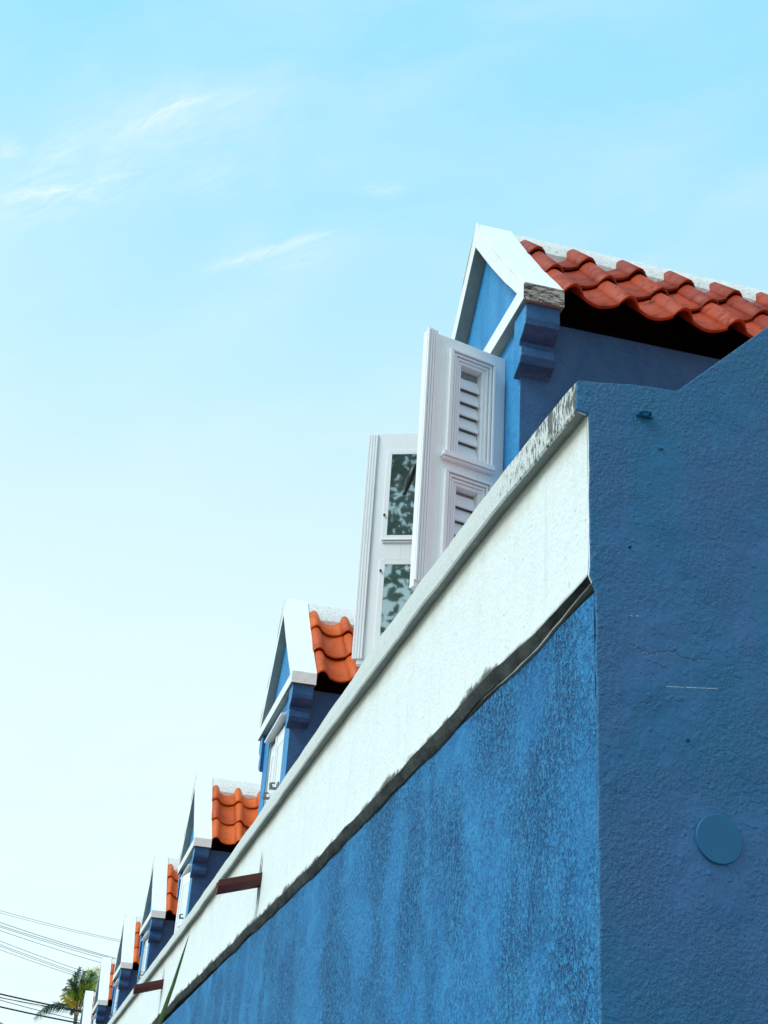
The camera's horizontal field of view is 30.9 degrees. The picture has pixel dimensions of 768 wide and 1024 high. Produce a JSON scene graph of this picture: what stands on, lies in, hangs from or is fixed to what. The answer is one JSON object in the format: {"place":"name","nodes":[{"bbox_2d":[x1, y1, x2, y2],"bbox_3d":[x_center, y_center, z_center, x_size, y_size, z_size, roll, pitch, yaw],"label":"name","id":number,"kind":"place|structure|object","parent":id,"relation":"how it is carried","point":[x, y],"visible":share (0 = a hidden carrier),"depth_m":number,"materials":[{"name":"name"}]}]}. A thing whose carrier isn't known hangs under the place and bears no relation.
{"place":"outdoors","nodes":[
{"label":"outdoors","id":0,"kind":"place"},
{"bbox_2d":[157,936,188,1023],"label":"spiky plant","id":1,"kind":"object","parent":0,"point":[163,1012],"visible":1,"depth_m":3.79,"materials":[{"name":"green plant"}]},
{"bbox_2d":[0,0,767,1023],"label":"sky","id":2,"kind":"structure","parent":0,"point":[233,233],"materials":[{"name":"blue"}]},
{"label":"ground","id":3,"kind":"structure","parent":0,"visible":0},
{"bbox_2d":[31,964,99,1023],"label":"palm tree","id":4,"kind":"object","parent":3,"relation":"on","point":[75,993],"visible":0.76,"depth_m":121.19,"materials":[{"name":"green plant"}]},
{"bbox_2d":[79,222,767,1023],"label":"blue house","id":5,"kind":"structure","parent":3,"relation":"on","point":[513,746],"depth_m":5.44,"materials":[{"name":"paint"}]},
{"bbox_3d":[-7.843,24.506,61.960,0.340,16.500,1.500,10,-28,-12],"label":"utility pole","id":6,"kind":"object","parent":3,"relation":"on","visible":0},
{"bbox_2d":[0,997,79,1011],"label":"overhead cable","id":7,"kind":"object","parent":6,"relation":"attached to","point":[40,1005],"visible":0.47,"depth_m":61.46,"materials":[{"name":"black rubber"}]},
{"bbox_2d":[0,1000,79,1020],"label":"overhead cable","id":8,"kind":"object","parent":6,"relation":"attached to","point":[39,1010],"visible":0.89,"depth_m":60.94,"materials":[{"name":"black rubber"}]},
{"bbox_2d":[0,993,81,1011],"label":"overhead cable","id":9,"kind":"object","parent":6,"relation":"attached to","point":[40,1002],"visible":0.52,"depth_m":61.36,"materials":[{"name":"black rubber"}]},
{"bbox_2d":[0,946,96,980],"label":"overhead wire","id":10,"kind":"object","parent":6,"relation":"attached to","point":[49,964],"visible":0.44,"depth_m":61.88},
{"bbox_2d":[2,945,95,978],"bbox_3d":[-18.222,18.252,62.388,22.004,5.992,0.019,10,-28,-12],"label":"overhead wire","id":11,"kind":"object","parent":6,"relation":"attached to","point":[45,961],"visible":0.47,"depth_m":62.30,"materials":[{"name":"grey metal"}]},
{"bbox_2d":[2,950,96,982],"bbox_3d":[-18.161,18.359,62.004,22.004,5.715,0.019,10,-28,-12],"label":"overhead wire","id":12,"kind":"object","parent":6,"relation":"attached to","point":[50,967],"visible":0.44,"depth_m":61.99,"materials":[{"name":"grey metal"}]},
{"bbox_2d":[1,941,98,976],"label":"overhead wire","id":13,"kind":"object","parent":6,"relation":"attached to","point":[49,959],"visible":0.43,"depth_m":62.24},
{"bbox_2d":[1,927,99,957],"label":"overhead wire","id":14,"kind":"object","parent":6,"relation":"attached to","point":[45,941],"visible":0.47,"depth_m":62.25,"materials":[{"name":"grey metal"}]},
{"bbox_2d":[0,930,100,962],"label":"overhead wire","id":15,"kind":"object","parent":6,"relation":"attached to","point":[51,947],"visible":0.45,"depth_m":62.37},
{"bbox_2d":[0,925,112,958],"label":"overhead wire","id":16,"kind":"object","parent":6,"relation":"attached to","point":[55,942],"visible":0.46,"depth_m":62.77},
{"bbox_2d":[0,922,116,958],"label":"overhead wire","id":17,"kind":"object","parent":6,"relation":"attached to","point":[55,940],"visible":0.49,"depth_m":62.66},
{"bbox_2d":[3,911,116,939],"bbox_3d":[-18.031,16.972,62.569,22.003,3.816,0.018,10,-28,-12],"label":"overhead wire","id":18,"kind":"object","parent":6,"relation":"attached to","point":[59,926],"visible":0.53,"depth_m":62.67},
{"bbox_2d":[2,913,118,941],"bbox_3d":[-18.074,17.102,62.665,22.002,3.704,0.014,10,-28,-12],"label":"overhead wire","id":19,"kind":"object","parent":6,"relation":"attached to","point":[60,928],"visible":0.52,"depth_m":62.83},
{"bbox_3d":[-29.067,20.729,57.571,0.340,16.500,1.500,10,-28,-12],"label":"utility pole","id":20,"kind":"object","parent":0,"visible":0},
{"bbox_2d":[0,1006,79,1023],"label":"overhead cable","id":21,"kind":"object","parent":20,"relation":"attached to","point":[39,1015],"visible":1,"depth_m":60.98,"materials":[{"name":"black rubber"}]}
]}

